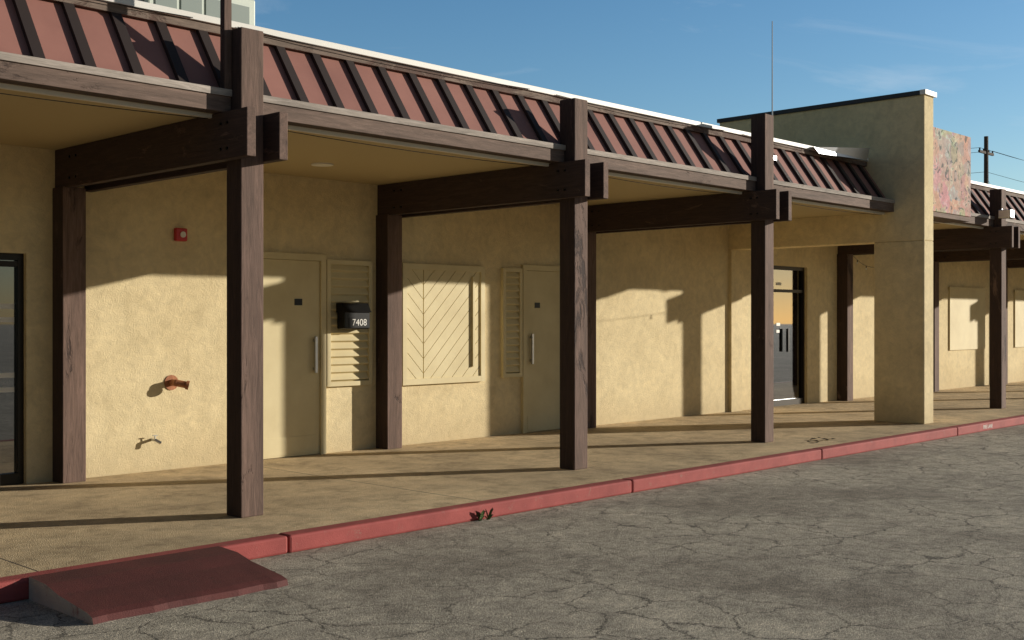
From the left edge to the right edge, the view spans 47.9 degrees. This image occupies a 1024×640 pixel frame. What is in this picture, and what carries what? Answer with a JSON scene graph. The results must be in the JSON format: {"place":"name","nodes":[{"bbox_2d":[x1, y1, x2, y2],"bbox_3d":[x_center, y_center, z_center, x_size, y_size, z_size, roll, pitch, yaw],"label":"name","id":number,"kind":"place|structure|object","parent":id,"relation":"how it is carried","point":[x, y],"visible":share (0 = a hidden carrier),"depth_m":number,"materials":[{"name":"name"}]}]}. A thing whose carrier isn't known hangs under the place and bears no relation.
{"place":"outdoors","nodes":[
{"label":"outdoors","id":0,"kind":"place"},
{"bbox_2d":[0,424,1023,639],"bbox_3d":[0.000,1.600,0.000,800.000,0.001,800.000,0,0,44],"label":"ground","id":1,"kind":"structure","parent":0,"point":[921,541],"depth_m":7.36,"materials":[{"name":"grey asphalt"}]},
{"bbox_2d":[29,546,287,624],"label":"kerb ramp","id":2,"kind":"structure","parent":1,"relation":"on","point":[94,595],"depth_m":6.64,"materials":[{"name":"red paint"}]},
{"bbox_2d":[475,508,492,520],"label":"weeds","id":3,"kind":"object","parent":1,"relation":"on","point":[488,517],"visible":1,"depth_m":9.20,"materials":[{"name":"green plant"}]},
{"bbox_2d":[0,415,1023,603],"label":"kerb","id":4,"kind":"structure","parent":1,"relation":"on","point":[13,588],"depth_m":9.52,"materials":[{"name":"red paint"}]},
{"bbox_2d":[973,136,1021,184],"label":"utility pole","id":5,"kind":"object","parent":1,"relation":"on","point":[985,151],"visible":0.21,"depth_m":71.44,"materials":[{"name":"brown wood"}]},
{"bbox_2d":[0,381,1023,576],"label":"pavement","id":6,"kind":"structure","parent":0,"point":[48,525],"depth_m":10.69,"materials":[{"name":"beige concrete"}]},
{"bbox_2d":[0,144,1023,483],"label":"front wall","id":7,"kind":"structure","parent":6,"relation":"on","point":[156,304],"depth_m":13.08,"materials":[{"name":"beige paint"}]},
{"bbox_2d":[150,435,161,443],"bbox_3d":[-3.477,1.168,11.232,0.132,0.092,0.061,0,0,23],"label":"water tap","id":8,"kind":"object","parent":7,"relation":"attached to","point":[156,440],"visible":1,"depth_m":11.22,"materials":[{"name":"silver metal"}]},
{"bbox_2d":[164,375,189,389],"bbox_3d":[-3.293,0.620,11.387,0.246,0.150,0.143,0,0,22],"label":"fire hose connection","id":9,"kind":"object","parent":7,"relation":"attached to","point":[172,382],"visible":1,"depth_m":11.37,"materials":[{"name":"orange metal"}]},
{"bbox_2d":[174,228,186,240],"bbox_3d":[-3.296,-0.850,11.467,0.062,0.130,0.130,0,0,44],"label":"fire alarm","id":10,"kind":"object","parent":7,"relation":"attached to","point":[180,234],"visible":1,"depth_m":11.44,"materials":[{"name":"red plastic"}]},
{"bbox_2d":[0,260,800,473],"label":"shop glazing","id":11,"kind":"structure","parent":7,"relation":"attached to","point":[787,365],"depth_m":19.79,"materials":[{"name":"clear glass"}]},
{"bbox_2d":[0,253,804,485],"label":"glazing frames","id":12,"kind":"structure","parent":7,"relation":"attached to","point":[17,477],"depth_m":10.41,"materials":[{"name":"brown metal"}]},
{"bbox_2d":[263,252,1023,458],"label":"doors and shutters","id":13,"kind":"object","parent":7,"relation":"attached to","point":[311,352],"visible":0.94,"depth_m":13.72,"materials":[{"name":"beige paint"}]},
{"bbox_2d":[336,303,370,328],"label":"mailbox","id":14,"kind":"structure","parent":13,"relation":"attached to","point":[353,315],"depth_m":12.84,"materials":[{"name":"black metal"}]},
{"bbox_2d":[52,0,1007,517],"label":"timber posts","id":15,"kind":"object","parent":6,"relation":"on","point":[242,64],"visible":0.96,"depth_m":11.36,"materials":[{"name":"brown wood"}]},
{"bbox_2d":[55,107,1023,267],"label":"cross beams","id":16,"kind":"structure","parent":15,"relation":"attached to","point":[187,148],"depth_m":11.75,"materials":[{"name":"brown wood"}]},
{"bbox_2d":[0,51,1023,232],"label":"fascia beams","id":17,"kind":"structure","parent":16,"relation":"on","point":[31,71],"depth_m":9.69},
{"bbox_2d":[0,0,1023,220],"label":"mansard roof","id":18,"kind":"structure","parent":17,"relation":"on","point":[104,35],"depth_m":10.20,"materials":[{"name":"brown metal"}]},
{"bbox_2d":[138,0,254,25],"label":"rooftop air conditioner","id":19,"kind":"object","parent":18,"relation":"on","point":[243,11],"visible":0.07,"depth_m":12.38,"materials":[{"name":"white metal"}]},
{"bbox_2d":[0,83,1023,239],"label":"porch ceiling","id":20,"kind":"structure","parent":16,"relation":"on","point":[39,123],"depth_m":10.73,"materials":[{"name":"beige paint"}]},
{"bbox_2d":[0,83,1023,234],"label":"soffit edge trim","id":21,"kind":"structure","parent":20,"relation":"attached to","point":[158,108],"depth_m":9.87,"materials":[{"name":"brown wood"}]},
{"bbox_2d":[68,121,1013,264],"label":"frame bolts","id":22,"kind":"object","parent":16,"relation":"attached to","point":[226,148],"visible":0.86,"depth_m":11.32,"materials":[{"name":"black metal"}]},
{"bbox_2d":[772,21,776,160],"bbox_3d":[3.178,-2.725,14.069,0.080,1.850,0.070,0,0,44],"label":"antenna mast","id":23,"kind":"object","parent":15,"relation":"attached to","point":[775,157],"visible":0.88,"depth_m":14.06,"materials":[{"name":"silver metal"}]},
{"bbox_2d":[998,208,1013,218],"bbox_3d":[8.168,-1.769,19.060,0.234,0.178,0.212,0,0,44],"label":"flood light","id":24,"kind":"object","parent":15,"relation":"attached to","point":[1006,214],"visible":1,"depth_m":18.97,"materials":[{"name":"silver metal"}]},
{"bbox_2d":[807,437,834,442],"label":"leaf litter","id":25,"kind":"object","parent":6,"relation":"on","point":[819,437],"visible":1,"depth_m":14.14,"materials":[{"name":"brown plant"}]},
{"bbox_2d":[717,89,936,423],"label":"stucco pylon wall","id":26,"kind":"structure","parent":6,"relation":"on","point":[893,133],"depth_m":16.69,"materials":[{"name":"beige paint"}]},
{"bbox_2d":[933,127,970,223],"bbox_3d":[6.338,-2.185,17.476,0.560,1.310,1.728,0,0,44],"label":"faded shop sign","id":27,"kind":"object","parent":26,"relation":"attached to","point":[951,177],"visible":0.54,"depth_m":17.40,"materials":[{"name":"faded peeling paint"}]},
{"bbox_2d":[254,0,1023,191],"label":"sky","id":28,"kind":"structure","parent":0,"point":[705,61],"materials":[{"name":"blue"}]}
]}

